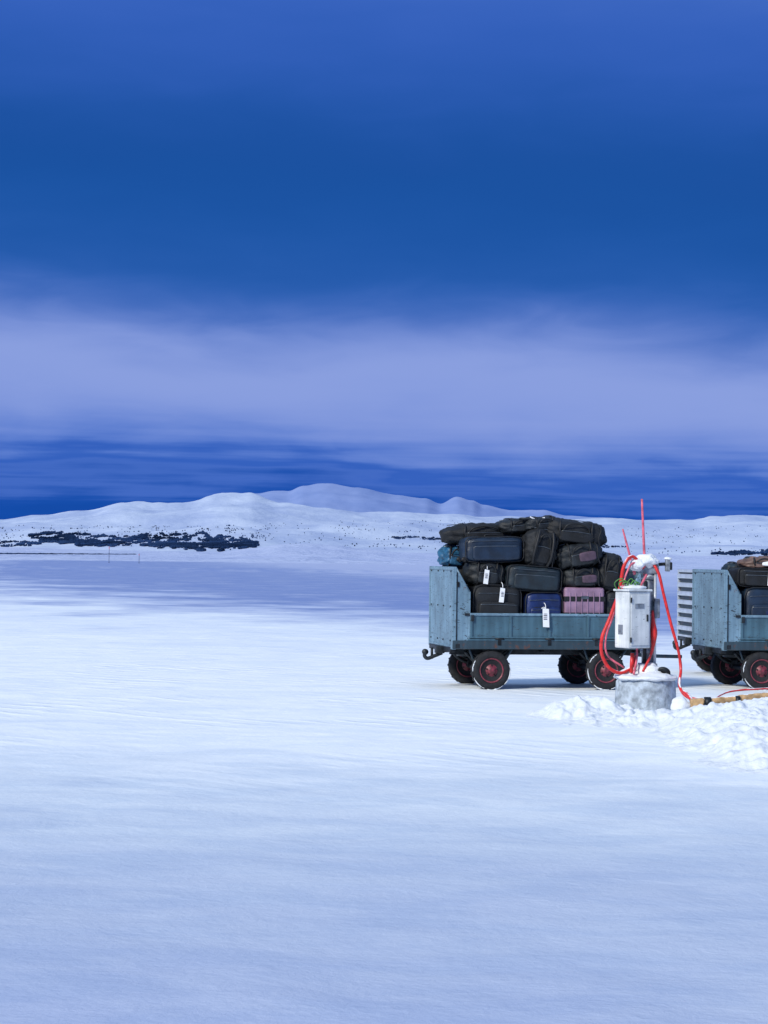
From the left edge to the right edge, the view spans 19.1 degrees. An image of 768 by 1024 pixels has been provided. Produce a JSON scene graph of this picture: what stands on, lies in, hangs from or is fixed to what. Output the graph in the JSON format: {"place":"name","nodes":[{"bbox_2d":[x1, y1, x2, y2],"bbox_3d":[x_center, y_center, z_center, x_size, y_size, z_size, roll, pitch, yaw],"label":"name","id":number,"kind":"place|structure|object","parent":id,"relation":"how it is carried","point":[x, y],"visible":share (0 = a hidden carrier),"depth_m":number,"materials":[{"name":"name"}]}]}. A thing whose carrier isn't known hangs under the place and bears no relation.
{"place":"outdoors","nodes":[
{"label":"outdoors","id":0,"kind":"place"},
{"bbox_2d":[0,553,135,554],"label":"rocky shoreline","id":1,"kind":"structure","parent":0,"point":[54,553],"depth_m":472.22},
{"bbox_2d":[0,543,757,567],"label":"shore terrain","id":2,"kind":"structure","parent":0,"point":[306,553],"depth_m":472.20,"materials":[{"name":"white snow"}]},
{"bbox_2d":[0,560,767,1023],"bbox_3d":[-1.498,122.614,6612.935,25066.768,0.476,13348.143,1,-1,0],"label":"snow ground","id":3,"kind":"structure","parent":0,"point":[236,792],"depth_m":13.02,"materials":[{"name":"white snow"}]},
{"bbox_2d":[0,520,767,555],"bbox_3d":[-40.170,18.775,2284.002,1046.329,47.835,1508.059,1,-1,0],"label":"distant scrub forest","id":4,"kind":"object","parent":3,"relation":"on","point":[218,541],"visible":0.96,"depth_m":1766.44,"materials":[{"name":"black plant"}]},
{"bbox_2d":[422,566,681,689],"bbox_3d":[1.986,1.357,26.817,3.176,1.407,1.339,1,-1,-11],"label":"baggage cart","id":5,"kind":"object","parent":3,"relation":"on","point":[480,648],"visible":0.92,"depth_m":26.19,"materials":[{"name":"paint"}]},
{"bbox_2d":[468,582,521,612],"bbox_3d":[1.263,1.123,26.271,0.635,0.645,0.460,2,-1,-11],"label":"suitcase","id":6,"kind":"object","parent":5,"relation":"on","point":[492,598],"visible":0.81,"depth_m":26.08,"materials":[{"name":"black fabric"}]},
{"bbox_2d":[462,561,504,585],"bbox_3d":[1.153,0.712,26.313,0.495,0.330,0.491,5,-2,-11],"label":"duffel bag","id":7,"kind":"object","parent":6,"relation":"on","point":[476,574],"visible":0.93,"depth_m":26.13,"materials":[{"name":"grey fabric"}]},
{"bbox_2d":[456,534,523,562],"bbox_3d":[1.237,0.420,26.354,0.755,0.338,0.469,-1,-1,-11],"label":"suitcase","id":8,"kind":"object","parent":7,"relation":"on","point":[496,548],"visible":0.99,"depth_m":26.15,"materials":[{"name":"fabric"}]},
{"bbox_2d":[495,518,527,534],"bbox_3d":[1.575,0.165,26.610,0.586,0.207,0.485,-3,0,-11],"label":"duffel bag","id":9,"kind":"object","parent":8,"relation":"on","point":[510,526],"visible":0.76,"depth_m":26.41,"materials":[{"name":"grey fabric"}]},
{"bbox_2d":[519,516,544,519],"bbox_3d":[1.721,0.077,26.438,0.306,0.050,0.169,1,-1,-11],"label":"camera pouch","id":10,"kind":"object","parent":9,"relation":"on","point":[525,518],"visible":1,"depth_m":26.36,"materials":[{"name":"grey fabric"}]},
{"bbox_2d":[520,591,562,613],"bbox_3d":[1.808,1.181,26.370,0.505,0.585,0.451,0,-1,-11],"label":"suitcase","id":11,"kind":"object","parent":5,"relation":"on","point":[550,600],"visible":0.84,"depth_m":26.19,"materials":[{"name":"plastic"}]},
{"bbox_2d":[500,564,562,591],"bbox_3d":[1.695,0.756,26.386,0.715,0.336,0.489,4,-2,-11],"label":"suitcase","id":12,"kind":"object","parent":11,"relation":"on","point":[531,578],"visible":0.93,"depth_m":26.17,"materials":[{"name":"plastic"}]},
{"bbox_2d":[521,527,558,567],"bbox_3d":[1.797,0.418,26.384,0.436,0.511,0.496,13,-3,-11],"label":"backpack","id":13,"kind":"object","parent":12,"relation":"on","point":[540,547],"visible":0.98,"depth_m":26.20,"materials":[{"name":"black fabric"}]},
{"bbox_2d":[524,515,555,529],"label":"duffel bag","id":14,"kind":"object","parent":13,"relation":"on","point":[540,522],"visible":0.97,"depth_m":26.34,"materials":[{"name":"grey fabric"}]},
{"bbox_2d":[534,603,548,626],"bbox_3d":[1.793,1.180,26.159,0.183,0.283,0.145,1,-1,-11],"label":"luggage tag","id":15,"kind":"object","parent":11,"relation":"hanging from","point":[545,617],"visible":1,"depth_m":26.10,"materials":[{"name":"white paper"}]},
{"bbox_2d":[558,587,604,613],"bbox_3d":[2.281,1.146,26.457,0.545,0.620,0.376,1,-1,-11],"label":"suitcase","id":16,"kind":"object","parent":5,"relation":"on","point":[583,600],"visible":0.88,"depth_m":26.28,"materials":[{"name":"plastic"}]},
{"bbox_2d":[560,566,600,586],"bbox_3d":[2.265,0.759,26.490,0.511,0.290,0.486,-2,0,-11],"label":"duffel bag","id":17,"kind":"object","parent":16,"relation":"on","point":[589,576],"visible":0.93,"depth_m":26.29,"materials":[{"name":"grey fabric"}]},
{"bbox_2d":[553,541,602,570],"bbox_3d":[2.236,0.503,26.500,0.604,0.340,0.528,-9,1,-11],"label":"duffel bag","id":18,"kind":"object","parent":17,"relation":"on","point":[576,555],"visible":0.91,"depth_m":26.28,"materials":[{"name":"grey fabric"}]},
{"bbox_2d":[547,517,606,546],"bbox_3d":[2.179,0.250,26.589,0.857,0.339,0.576,7,-2,-11],"label":"duffel bag","id":19,"kind":"object","parent":18,"relation":"on","point":[569,531],"visible":0.81,"depth_m":26.35,"materials":[{"name":"black fabric"}]},
{"bbox_2d":[604,590,615,639],"bbox_3d":[2.706,1.192,26.597,0.435,0.637,0.449,1,-1,-11],"label":"suitcase","id":20,"kind":"object","parent":5,"relation":"on","point":[609,595],"visible":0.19,"depth_m":26.40,"materials":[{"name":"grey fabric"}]},
{"bbox_2d":[594,552,622,591],"bbox_3d":[2.600,0.711,26.580,0.376,0.476,0.491,9,-3,-11],"label":"backpack","id":21,"kind":"object","parent":20,"relation":"on","point":[609,567],"visible":0.77,"depth_m":26.39,"materials":[{"name":"black fabric"}]},
{"bbox_3d":[1.094,1.135,26.691,0.765,0.758,0.448,1,-1,-11],"label":"suitcase","id":22,"kind":"object","parent":5,"relation":"on","visible":0},
{"bbox_2d":[442,562,500,575],"bbox_3d":[1.041,0.674,26.768,0.729,0.356,0.576,1,-1,-11],"label":"duffel bag","id":23,"kind":"object","parent":22,"relation":"on","point":[460,568],"visible":0.09,"depth_m":26.50,"materials":[{"name":"black fabric"}]},
{"bbox_2d":[437,544,464,566],"bbox_3d":[0.804,0.521,26.653,0.359,0.294,0.475,7,-2,-11],"label":"duffel bag","id":24,"kind":"object","parent":23,"relation":"on","point":[448,555],"visible":0.81,"depth_m":26.49,"materials":[{"name":"blue fabric"}]},
{"bbox_2d":[439,522,520,544],"bbox_3d":[1.126,0.259,26.659,0.967,0.278,0.516,-1,-1,-11],"label":"duffel bag","id":25,"kind":"object","parent":24,"relation":"on","point":[454,534],"visible":0.66,"depth_m":26.44,"materials":[{"name":"black fabric"}]},
{"bbox_3d":[1.791,1.169,26.827,0.745,0.705,0.450,1,-1,-11],"label":"suitcase","id":26,"kind":"object","parent":5,"relation":"on","visible":0},
{"bbox_2d":[501,561,551,566],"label":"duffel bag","id":27,"kind":"object","parent":26,"relation":"on","point":[519,563],"visible":0.01,"depth_m":26.64,"materials":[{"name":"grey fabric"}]},
{"bbox_2d":[525,695,767,773],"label":"snow bank","id":28,"kind":"structure","parent":3,"relation":"on","point":[732,736],"depth_m":19.58,"materials":[{"name":"white snow"}]},
{"bbox_2d":[599,499,701,709],"bbox_3d":[2.751,0.958,23.145,1.061,2.181,0.704,0,-1,15],"label":"ground power post","id":29,"kind":"object","parent":3,"relation":"on","point":[647,683],"visible":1,"depth_m":23.00,"materials":[{"name":"metal"}]},
{"bbox_2d":[672,569,713,671],"bbox_3d":[5.381,1.473,30.357,3.176,1.387,1.340,1,-1,-6],"label":"baggage cart","id":30,"kind":"object","parent":3,"relation":"on","point":[684,605],"visible":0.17,"depth_m":30.48,"materials":[{"name":"paint"}]},
{"bbox_2d":[670,687,767,710],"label":"hose coupling pipe","id":31,"kind":"object","parent":3,"relation":"on","point":[679,702],"visible":0.81,"depth_m":21.96,"materials":[{"name":"paint"}]},
{"bbox_2d":[690,569,767,689],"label":"baggage cart","id":32,"kind":"object","parent":3,"relation":"on","point":[725,632],"visible":0.98,"depth_m":26.71,"materials":[{"name":"paint"}]},
{"bbox_2d":[738,587,767,640],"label":"suitcase","id":33,"kind":"object","parent":32,"relation":"on","point":[754,600],"visible":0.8,"depth_m":26.66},
{"bbox_2d":[727,567,767,586],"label":"suitcase","id":34,"kind":"object","parent":33,"relation":"on","point":[748,577],"visible":0.88,"depth_m":26.69,"materials":[{"name":"black fabric"}]},
{"bbox_2d":[737,555,767,567],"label":"duffel bag","id":35,"kind":"object","parent":34,"relation":"on","point":[755,562],"visible":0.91,"depth_m":26.79,"materials":[{"name":"fabric"}]},
{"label":"suitcase","id":36,"kind":"object","parent":32,"relation":"on","visible":0},
{"bbox_2d":[721,561,738,569],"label":"duffel bag","id":37,"kind":"object","parent":36,"relation":"on","point":[727,565],"visible":0.26,"depth_m":27.28,"materials":[{"name":"fabric"}]},
{"bbox_2d":[0,492,767,555],"bbox_3d":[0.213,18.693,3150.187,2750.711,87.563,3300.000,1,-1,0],"label":"snow hills","id":38,"kind":"structure","parent":0,"point":[249,513],"depth_m":2437.13,"materials":[{"name":"white snow"}]},
{"bbox_2d":[0,0,767,519],"label":"sky","id":39,"kind":"structure","parent":0,"point":[502,254],"materials":[{"name":"blue"}]},
{"bbox_2d":[255,483,605,518],"bbox_3d":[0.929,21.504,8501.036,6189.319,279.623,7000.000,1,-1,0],"label":"distant mountain","id":40,"kind":"structure","parent":0,"point":[335,496],"depth_m":8065.57,"materials":[{"name":"white snow"}]}
]}

